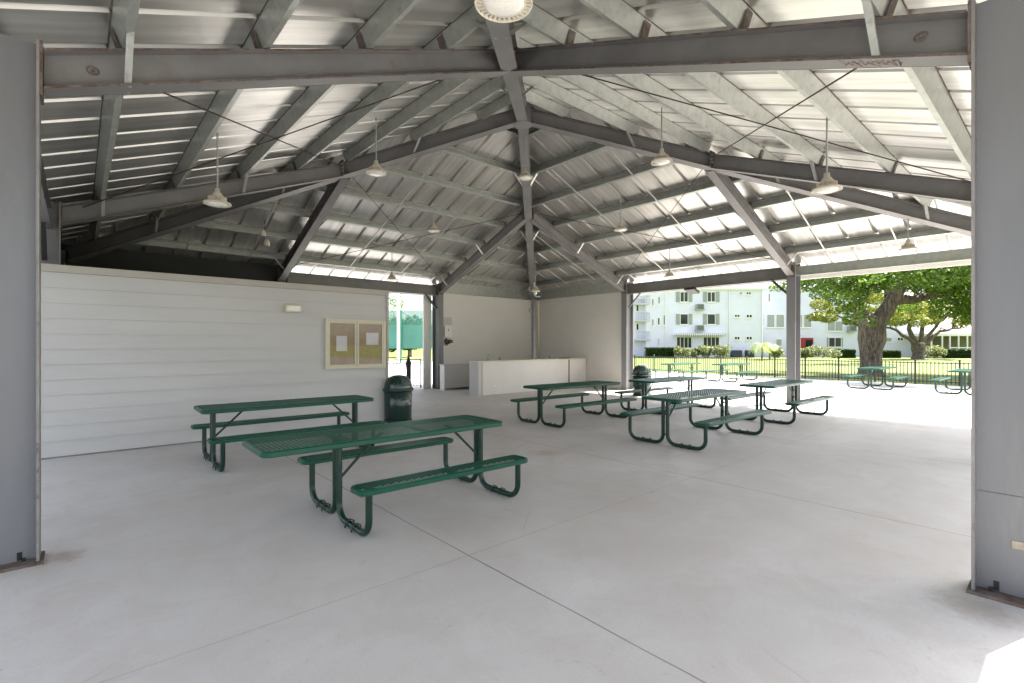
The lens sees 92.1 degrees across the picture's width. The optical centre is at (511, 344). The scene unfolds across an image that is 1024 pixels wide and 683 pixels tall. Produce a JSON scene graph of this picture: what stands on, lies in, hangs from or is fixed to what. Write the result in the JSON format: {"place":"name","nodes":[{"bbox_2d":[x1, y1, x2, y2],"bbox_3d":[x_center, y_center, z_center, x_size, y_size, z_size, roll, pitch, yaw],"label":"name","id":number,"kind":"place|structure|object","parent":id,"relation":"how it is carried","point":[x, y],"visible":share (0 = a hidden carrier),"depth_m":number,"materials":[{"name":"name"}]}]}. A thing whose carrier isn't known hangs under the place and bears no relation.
{"place":"outdoors","nodes":[
{"label":"outdoors","id":0,"kind":"place"},
{"bbox_2d":[0,359,1023,682],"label":"pavilion floor","id":1,"kind":"structure","parent":0,"point":[832,543],"depth_m":3.46,"materials":[{"name":"concrete"}]},
{"bbox_2d":[61,243,287,282],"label":"gable wall","id":2,"kind":"structure","parent":1,"relation":"on","point":[120,259],"depth_m":12.02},
{"bbox_2d":[41,263,388,459],"bbox_3d":[-6.143,0.220,9.978,5.211,2.560,5.377,0,0,-41],"label":"storage room","id":3,"kind":"object","parent":1,"relation":"on","point":[131,360],"visible":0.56,"depth_m":7.42,"materials":[{"name":"paint"}]},
{"bbox_2d":[284,304,303,312],"bbox_3d":[-3.732,-0.620,8.480,0.320,0.130,0.086,0,0,-41],"label":"emergency light","id":4,"kind":"object","parent":3,"relation":"attached to","point":[294,308],"visible":1,"depth_m":8.44,"materials":[{"name":"paint"}]},
{"bbox_2d":[325,319,385,368],"bbox_3d":[-2.905,-0.015,9.228,1.170,0.910,0.052,0,0,-41],"label":"notice board","id":5,"kind":"object","parent":3,"relation":"attached to","point":[359,353],"visible":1,"depth_m":9.20,"materials":[{"name":"beige wood"}]},
{"bbox_2d":[336,336,346,350],"bbox_3d":[-3.119,-0.025,9.048,0.200,0.280,0.012,0,0,-41],"label":"notice paper","id":6,"kind":"object","parent":5,"relation":"attached to","point":[341,343],"visible":1,"depth_m":9.05,"materials":[{"name":"white paper"}]},
{"bbox_2d":[328,321,356,366],"bbox_3d":[-3.103,-0.015,9.041,0.533,0.818,0.032,0,0,-41],"label":"door","id":7,"kind":"structure","parent":5,"relation":"in","point":[355,323],"depth_m":9.13,"materials":[{"name":"wood"}]},
{"bbox_2d":[357,322,383,365],"bbox_3d":[-2.694,-0.015,9.401,0.533,0.818,0.032,0,0,-41],"label":"door","id":8,"kind":"structure","parent":5,"relation":"in","point":[382,324],"depth_m":9.43,"materials":[{"name":"wood"}]},
{"bbox_2d":[366,333,378,344],"bbox_3d":[-2.668,-0.115,9.444,0.250,0.230,0.012,0,0,-41],"label":"notice paper","id":9,"kind":"object","parent":5,"relation":"attached to","point":[372,338],"visible":1,"depth_m":9.45,"materials":[{"name":"white paper"}]},
{"bbox_2d":[191,395,384,471],"bbox_3d":[-3.055,1.141,6.809,2.196,0.717,1.510,0,0,-40],"label":"picnic table","id":10,"kind":"object","parent":1,"relation":"on","point":[213,410],"visible":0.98,"depth_m":6.58,"materials":[{"name":"green metal"}]},
{"bbox_2d":[242,415,527,535],"bbox_3d":[-1.152,1.141,4.569,2.298,0.717,1.510,0,0,-41],"label":"picnic table","id":11,"kind":"object","parent":1,"relation":"on","point":[337,455],"visible":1,"depth_m":4.36,"materials":[{"name":"green metal"}]},
{"bbox_2d":[382,375,413,422],"bbox_3d":[-2.240,1.045,9.706,0.600,0.910,0.600,0,0,24],"label":"litter bin","id":12,"kind":"object","parent":1,"relation":"on","point":[397,390],"visible":0.97,"depth_m":9.48,"materials":[{"name":"green plastic"}]},
{"bbox_2d":[397,294,399,364],"bbox_3d":[-8.518,-3.050,37.000,0.800,9.100,0.300,0,0,-41],"label":"light pole","id":13,"kind":"object","parent":1,"relation":"on","point":[398,328],"visible":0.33,"depth_m":36.90,"materials":[{"name":"metal"}]},
{"bbox_2d":[389,359,421,387],"bbox_3d":[-4.393,1.000,16.224,3.240,1.000,0.050,0,0,-41],"label":"guard railing","id":14,"kind":"object","parent":1,"relation":"on","point":[420,362],"visible":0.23,"depth_m":17.08,"materials":[{"name":"white metal"}]},
{"bbox_2d":[406,356,410,378],"bbox_3d":[-3.463,0.940,16.534,0.194,1.120,0.197,0,0,-41],"label":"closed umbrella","id":15,"kind":"object","parent":1,"relation":"on","point":[408,367],"visible":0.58,"depth_m":16.47,"materials":[{"name":"black fabric"}]},
{"bbox_2d":[423,295,430,388],"bbox_3d":[-2.898,-0.095,16.840,0.300,3.190,0.060,0,0,-41],"label":"white post","id":16,"kind":"object","parent":1,"relation":"on","point":[426,343],"visible":0.94,"depth_m":16.79,"materials":[{"name":"paint"}]},
{"bbox_2d":[439,363,468,389],"bbox_3d":[-0.826,1.070,17.875,4.340,0.860,0.677,0,0,-41],"label":"back counter","id":17,"kind":"object","parent":1,"relation":"on","point":[454,375],"visible":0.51,"depth_m":16.52,"materials":[{"name":"paint"}]},
{"bbox_2d":[439,282,530,363],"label":"kitchen wall","id":18,"kind":"structure","parent":1,"relation":"on","point":[495,322],"depth_m":18.26,"materials":[{"name":"beige paint"}]},
{"bbox_2d":[443,317,452,345],"bbox_3d":[-2.201,-0.459,17.055,0.411,0.982,0.106,0,0,-41],"label":"control box","id":19,"kind":"object","parent":18,"relation":"attached to","point":[447,329],"visible":1,"depth_m":17.03,"materials":[{"name":"white paint"}]},
{"bbox_2d":[0,0,1023,608],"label":"pavilion","id":20,"kind":"structure","parent":1,"relation":"on","point":[116,116],"depth_m":6.39,"materials":[{"name":"paint"}]},
{"bbox_2d":[203,132,231,207],"bbox_3d":[-3.810,-2.267,6.386,0.320,0.950,0.320,0,0,-41],"label":"pendant lamp","id":21,"kind":"object","parent":20,"relation":"hanging from","point":[217,198],"visible":1,"depth_m":6.36,"materials":[{"name":"white metal"}]},
{"bbox_2d":[259,221,269,245],"bbox_3d":[-5.749,-2.595,11.469,0.230,0.570,0.136,0,0,-41],"label":"twin spot light","id":22,"kind":"object","parent":20,"relation":"attached to","point":[262,232],"visible":1,"depth_m":11.44,"materials":[{"name":"paint"}]},
{"bbox_2d":[366,117,386,176],"bbox_3d":[-2.156,-3.149,7.837,0.320,0.915,0.320,0,0,-41],"label":"pendant lamp","id":23,"kind":"object","parent":20,"relation":"hanging from","point":[375,169],"visible":1,"depth_m":7.81,"materials":[{"name":"white metal"}]},
{"bbox_2d":[386,272,397,280],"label":"pendant lamp","id":24,"kind":"object","parent":20,"relation":"hanging from","point":[391,277],"visible":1,"depth_m":13.98,"materials":[{"name":"grey metal"}]},
{"bbox_2d":[427,203,439,232],"bbox_3d":[-1.964,-3.190,12.395,0.320,0.736,0.320,0,0,-41],"label":"pendant lamp","id":25,"kind":"object","parent":20,"relation":"hanging from","point":[433,228],"visible":1,"depth_m":12.35,"materials":[{"name":"white metal"}]},
{"bbox_2d":[474,0,532,22],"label":"pendant lamp","id":26,"kind":"object","parent":20,"relation":"hanging from","point":[513,10],"visible":1,"depth_m":2.75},
{"bbox_2d":[518,137,532,180],"bbox_3d":[0.277,-4.095,10.370,0.320,1.246,0.320,0,0,-41],"label":"pendant lamp","id":27,"kind":"object","parent":20,"relation":"hanging from","point":[525,175],"visible":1,"depth_m":10.33,"materials":[{"name":"white metal"}]},
{"bbox_2d":[531,257,539,291],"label":"pendant lamp","id":28,"kind":"object","parent":20,"relation":"hanging from","point":[535,289],"visible":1,"depth_m":16.59,"materials":[{"name":"white metal"}]},
{"bbox_2d":[614,198,626,231],"bbox_3d":[2.655,-3.175,12.057,0.320,0.806,0.320,0,0,-41],"label":"pendant lamp","id":29,"kind":"object","parent":20,"relation":"hanging from","point":[620,227],"visible":1,"depth_m":12.02,"materials":[{"name":"white metal"}]},
{"bbox_2d":[651,108,672,165],"bbox_3d":[2.271,-3.168,7.490,0.320,0.853,0.320,0,0,-41],"label":"pendant lamp","id":30,"kind":"object","parent":20,"relation":"hanging from","point":[661,158],"visible":1,"depth_m":7.45,"materials":[{"name":"white metal"}]},
{"bbox_2d":[664,246,675,277],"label":"pendant lamp","id":31,"kind":"object","parent":20,"relation":"hanging from","point":[669,274],"visible":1,"depth_m":13.46,"materials":[{"name":"white metal"}]},
{"bbox_2d":[684,287,699,293],"bbox_3d":[5.262,-1.593,14.451,0.355,0.194,0.320,0,0,-41],"label":"floodlight","id":32,"kind":"object","parent":20,"relation":"attached to","point":[691,290],"visible":1,"depth_m":14.38,"materials":[{"name":"metal"}]},
{"bbox_2d":[811,117,842,194],"bbox_3d":[3.722,-2.266,5.837,0.320,0.928,0.320,0,0,-41],"label":"pendant lamp","id":33,"kind":"object","parent":20,"relation":"hanging from","point":[827,184],"visible":0.99,"depth_m":5.80,"materials":[{"name":"white metal"}]},
{"bbox_2d":[898,219,918,251],"bbox_3d":[7.625,-2.287,9.500,0.320,0.970,0.320,0,0,-41],"label":"pendant lamp","id":34,"kind":"object","parent":20,"relation":"hanging from","point":[908,245],"visible":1,"depth_m":9.46,"materials":[{"name":"white metal"}]},
{"bbox_2d":[469,358,587,395],"bbox_3d":[0.701,0.988,16.216,4.967,1.025,0.470,0,0,-41],"label":"serving counter","id":35,"kind":"object","parent":1,"relation":"on","point":[489,377],"visible":0.98,"depth_m":15.60,"materials":[{"name":"paint"}]},
{"bbox_2d":[537,301,539,358],"bbox_3d":[1.030,-0.100,19.394,0.127,3.200,0.130,0,0,-41],"label":"downspout","id":36,"kind":"object","parent":1,"relation":"on","point":[538,329],"visible":0.81,"depth_m":19.35,"materials":[{"name":"beige metal"}]},
{"bbox_2d":[510,381,636,427],"bbox_3d":[1.249,1.141,9.893,2.196,0.717,1.510,0,0,-39],"label":"picnic table","id":37,"kind":"object","parent":1,"relation":"on","point":[540,397],"visible":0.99,"depth_m":9.66,"materials":[{"name":"green metal"}]},
{"bbox_2d":[535,280,627,388],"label":"kitchen wall","id":38,"kind":"structure","parent":1,"relation":"on","point":[582,321],"depth_m":17.76,"materials":[{"name":"beige paint"}]},
{"bbox_2d":[632,365,651,395],"bbox_3d":[3.851,1.045,14.636,0.600,0.910,0.600,0,0,19],"label":"litter bin","id":39,"kind":"object","parent":1,"relation":"on","point":[641,371],"visible":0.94,"depth_m":14.43,"materials":[{"name":"green plastic"}]},
{"bbox_2d":[614,376,715,414],"bbox_3d":[3.651,1.141,11.507,2.196,0.717,1.510,0,0,-39],"label":"picnic table","id":40,"kind":"object","parent":1,"relation":"on","point":[646,390],"visible":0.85,"depth_m":11.44,"materials":[{"name":"green metal"}]},
{"bbox_2d":[652,362,707,381],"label":"picnic table","id":41,"kind":"object","parent":1,"relation":"on","point":[670,369],"visible":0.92,"depth_m":20.70,"materials":[{"name":"green metal"}]},
{"bbox_2d":[620,388,771,450],"bbox_3d":[2.999,1.141,7.996,2.196,0.717,1.510,0,0,-41],"label":"picnic table","id":42,"kind":"object","parent":1,"relation":"on","point":[676,398],"visible":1,"depth_m":7.72,"materials":[{"name":"green metal"}]},
{"bbox_2d":[702,363,760,382],"bbox_3d":[9.169,1.141,20.604,2.196,0.717,1.510,0,0,-41],"label":"picnic table","id":43,"kind":"object","parent":1,"relation":"on","point":[722,369],"visible":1,"depth_m":20.38,"materials":[{"name":"green metal"}]},
{"bbox_2d":[719,379,834,423],"bbox_3d":[5.537,1.141,10.282,2.196,0.717,1.510,0,0,-41],"label":"picnic table","id":44,"kind":"object","parent":1,"relation":"on","point":[779,383],"visible":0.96,"depth_m":10.02,"materials":[{"name":"green metal"}]},
{"bbox_2d":[843,366,910,389],"bbox_3d":[12.722,1.141,17.204,2.196,0.717,1.510,0,0,-41],"label":"picnic table","id":45,"kind":"object","parent":1,"relation":"on","point":[872,368],"visible":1,"depth_m":16.96,"materials":[{"name":"green metal"}]},
{"bbox_2d":[930,368,970,394],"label":"picnic table","id":46,"kind":"object","parent":1,"relation":"on","point":[961,371],"visible":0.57,"depth_m":15.07,"materials":[{"name":"green metal"}]},
{"bbox_2d":[389,348,970,385],"bbox_3d":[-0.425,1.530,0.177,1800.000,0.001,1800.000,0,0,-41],"label":"lawn","id":47,"kind":"structure","parent":0,"point":[818,368],"depth_m":34.77,"materials":[{"name":"green plant"}]},
{"bbox_2d":[389,293,404,323],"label":"oak tree","id":48,"kind":"object","parent":47,"relation":"on","point":[395,305],"visible":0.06,"depth_m":45.76,"materials":[{"name":"green plant"}]},
{"bbox_2d":[389,312,422,356],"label":"oak tree","id":49,"kind":"object","parent":47,"relation":"on","point":[409,320],"visible":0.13,"depth_m":59.50,"materials":[{"name":"green plant"}]},
{"bbox_2d":[389,310,431,362],"bbox_3d":[-9.541,-0.650,39.915,10.785,4.300,0.190,0,0,0],"label":"court fence","id":50,"kind":"object","parent":47,"relation":"on","point":[411,336],"visible":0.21,"depth_m":39.99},
{"bbox_2d":[633,296,649,356],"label":"stair tower","id":51,"kind":"structure","parent":47,"relation":"on","point":[638,326],"depth_m":61.00,"materials":[{"name":"white paint"}]},
{"bbox_2d":[644,347,675,357],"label":"hedge","id":52,"kind":"object","parent":47,"relation":"on","point":[661,351],"visible":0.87,"depth_m":56.57,"materials":[{"name":"green plant"}]},
{"bbox_2d":[673,345,691,356],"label":"shrub","id":53,"kind":"object","parent":47,"relation":"on","point":[678,350],"visible":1,"depth_m":55.77,"materials":[{"name":"green plant"}]},
{"bbox_2d":[689,347,700,357],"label":"shrub","id":54,"kind":"object","parent":47,"relation":"on","point":[695,352],"visible":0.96,"depth_m":55.91,"materials":[{"name":"green plant"}]},
{"bbox_2d":[633,287,765,356],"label":"apartment building","id":55,"kind":"structure","parent":47,"relation":"on","point":[732,317],"depth_m":60.00,"materials":[{"name":"white paint"}]},
{"bbox_2d":[680,314,687,324],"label":"window","id":56,"kind":"structure","parent":55,"relation":"in","point":[683,317],"depth_m":59.98,"materials":[{"name":"black glass"}]},
{"bbox_2d":[676,337,691,348],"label":"window","id":57,"kind":"structure","parent":55,"relation":"in","point":[684,342],"depth_m":59.98,"materials":[{"name":"glass"}]},
{"bbox_2d":[680,292,688,302],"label":"window","id":58,"kind":"structure","parent":55,"relation":"in","point":[683,295],"depth_m":59.98,"materials":[{"name":"white glass"}]},
{"bbox_2d":[707,314,714,324],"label":"window","id":59,"kind":"structure","parent":55,"relation":"in","point":[710,317],"depth_m":59.98,"materials":[{"name":"grey glass"}]},
{"bbox_2d":[707,292,715,302],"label":"window","id":60,"kind":"structure","parent":55,"relation":"in","point":[710,295],"depth_m":59.98,"materials":[{"name":"white glass"}]},
{"bbox_2d":[703,337,719,346],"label":"window","id":61,"kind":"structure","parent":55,"relation":"in","point":[710,341],"depth_m":59.98,"materials":[{"name":"white glass"}]},
{"bbox_2d":[734,336,740,340],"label":"window","id":62,"kind":"structure","parent":55,"relation":"in","point":[736,338],"depth_m":59.95,"materials":[{"name":"white paint"}]},
{"bbox_2d":[746,314,752,318],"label":"window","id":63,"kind":"structure","parent":55,"relation":"in","point":[748,316],"depth_m":59.95,"materials":[{"name":"white paint"}]},
{"bbox_2d":[746,336,752,340],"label":"window","id":64,"kind":"structure","parent":55,"relation":"in","point":[748,338],"depth_m":59.95,"materials":[{"name":"white paint"}]},
{"bbox_2d":[698,345,717,357],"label":"shrub","id":65,"kind":"object","parent":47,"relation":"on","point":[705,351],"visible":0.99,"depth_m":55.71,"materials":[{"name":"green plant"}]},
{"bbox_2d":[713,345,731,357],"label":"shrub","id":66,"kind":"object","parent":47,"relation":"on","point":[723,350],"visible":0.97,"depth_m":55.59,"materials":[{"name":"green plant"}]},
{"bbox_2d":[730,350,741,356],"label":"condenser unit","id":67,"kind":"object","parent":47,"relation":"on","point":[735,353],"visible":0.96,"depth_m":58.60,"materials":[{"name":"black metal"}]},
{"bbox_2d":[745,350,753,356],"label":"condenser unit","id":68,"kind":"object","parent":47,"relation":"on","point":[747,354],"visible":0.81,"depth_m":58.60,"materials":[{"name":"black metal"}]},
{"bbox_2d":[748,342,775,360],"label":"palm","id":69,"kind":"object","parent":47,"relation":"on","point":[762,347],"visible":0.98,"depth_m":47.94,"materials":[{"name":"green plant"}]},
{"bbox_2d":[763,344,778,358],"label":"palm","id":70,"kind":"object","parent":47,"relation":"on","point":[774,347],"visible":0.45,"depth_m":49.96,"materials":[{"name":"green plant"}]},
{"bbox_2d":[770,347,784,357],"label":"shrub","id":71,"kind":"object","parent":47,"relation":"on","point":[778,352],"visible":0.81,"depth_m":55.56,"materials":[{"name":"green plant"}]},
{"bbox_2d":[633,354,970,385],"bbox_3d":[12.524,1.030,22.264,0.060,0.980,24.190,0,0,-41],"label":"lawn fence","id":72,"kind":"object","parent":47,"relation":"on","point":[811,360],"visible":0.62,"depth_m":21.71,"materials":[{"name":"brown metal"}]},
{"bbox_2d":[801,347,810,357],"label":"shrub","id":73,"kind":"object","parent":47,"relation":"on","point":[805,352],"visible":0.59,"depth_m":55.64,"materials":[{"name":"green plant"}]},
{"bbox_2d":[762,286,879,356],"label":"apartment wing","id":74,"kind":"structure","parent":47,"relation":"on","point":[837,334],"depth_m":62.50,"materials":[{"name":"white paint"}]},
{"bbox_2d":[766,314,774,327],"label":"window","id":75,"kind":"structure","parent":74,"relation":"in","point":[770,318],"depth_m":62.47,"materials":[{"name":"glass"}]},
{"bbox_2d":[776,339,782,346],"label":"window","id":76,"kind":"structure","parent":74,"relation":"in","point":[778,341],"depth_m":62.47,"materials":[{"name":"white glass"}]},
{"bbox_2d":[776,314,784,327],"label":"window","id":77,"kind":"structure","parent":74,"relation":"in","point":[780,318],"depth_m":62.47,"materials":[{"name":"glass"}]},
{"bbox_2d":[803,314,811,327],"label":"window","id":78,"kind":"structure","parent":74,"relation":"in","point":[806,323],"depth_m":62.47,"materials":[{"name":"glass"}]},
{"bbox_2d":[806,340,811,356],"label":"door","id":79,"kind":"structure","parent":74,"relation":"in","point":[808,342],"depth_m":61.99,"materials":[{"name":"glass"}]},
{"bbox_2d":[828,337,841,347],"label":"window","id":80,"kind":"structure","parent":74,"relation":"in","point":[833,342],"depth_m":62.47,"materials":[{"name":"glass"}]},
{"bbox_2d":[827,321,843,331],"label":"window","id":81,"kind":"structure","parent":74,"relation":"in","point":[837,326],"depth_m":62.47,"materials":[{"name":"glass"}]},
{"bbox_2d":[807,345,842,357],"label":"shrub","id":82,"kind":"object","parent":47,"relation":"on","point":[820,351],"visible":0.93,"depth_m":55.74,"materials":[{"name":"green plant"}]},
{"bbox_2d":[832,349,855,357],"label":"hedge","id":83,"kind":"object","parent":47,"relation":"on","point":[849,353],"visible":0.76,"depth_m":56.57,"materials":[{"name":"green plant"}]},
{"bbox_2d":[766,265,970,375],"bbox_3d":[20.083,-2.372,24.180,13.768,8.004,12.898,0,0,-40],"label":"oak tree","id":84,"kind":"object","parent":47,"relation":"on","point":[951,285],"visible":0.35,"depth_m":23.76,"materials":[{"name":"green plant"}]},
{"bbox_2d":[805,291,934,326],"bbox_3d":[28.928,-1.454,39.869,9.006,6.168,5.550,0,0,0],"label":"oak tree","id":85,"kind":"object","parent":47,"relation":"on","point":[821,315],"visible":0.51,"depth_m":39.59,"materials":[{"name":"green plant"}]},
{"bbox_2d":[882,350,901,357],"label":"hedge","id":86,"kind":"object","parent":47,"relation":"on","point":[891,354],"visible":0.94,"depth_m":56.56,"materials":[{"name":"green plant"}]},
{"bbox_2d":[883,322,927,356],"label":"building","id":87,"kind":"structure","parent":47,"relation":"on","point":[895,340],"depth_m":62.00,"materials":[{"name":"white paint"}]},
{"bbox_2d":[886,337,892,342],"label":"window","id":88,"kind":"structure","parent":87,"relation":"in","point":[889,339],"depth_m":61.99,"materials":[{"name":"white paint"}]},
{"bbox_2d":[897,337,903,341],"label":"window","id":89,"kind":"structure","parent":87,"relation":"in","point":[899,339],"depth_m":61.94,"materials":[{"name":"white paint"}]},
{"bbox_2d":[871,298,970,358],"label":"oak tree","id":90,"kind":"object","parent":47,"relation":"on","point":[919,345],"visible":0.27,"depth_m":51.79,"materials":[{"name":"green plant"}]},
{"bbox_2d":[924,345,948,357],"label":"shrub","id":91,"kind":"object","parent":47,"relation":"on","point":[934,350],"visible":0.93,"depth_m":55.78,"materials":[{"name":"green plant"}]},
{"bbox_2d":[904,333,970,357],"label":"screened porch","id":92,"kind":"object","parent":47,"relation":"on","point":[954,340],"visible":0.32,"depth_m":62.60,"materials":[{"name":"white paint"}]},
{"bbox_2d":[942,349,970,357],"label":"hedge","id":93,"kind":"object","parent":47,"relation":"on","point":[959,353],"visible":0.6,"depth_m":55.56,"materials":[{"name":"green plant"}]},
{"bbox_2d":[389,277,970,332],"label":"sky","id":94,"kind":"structure","parent":0,"point":[413,304],"materials":[{"name":"white"}]}
]}

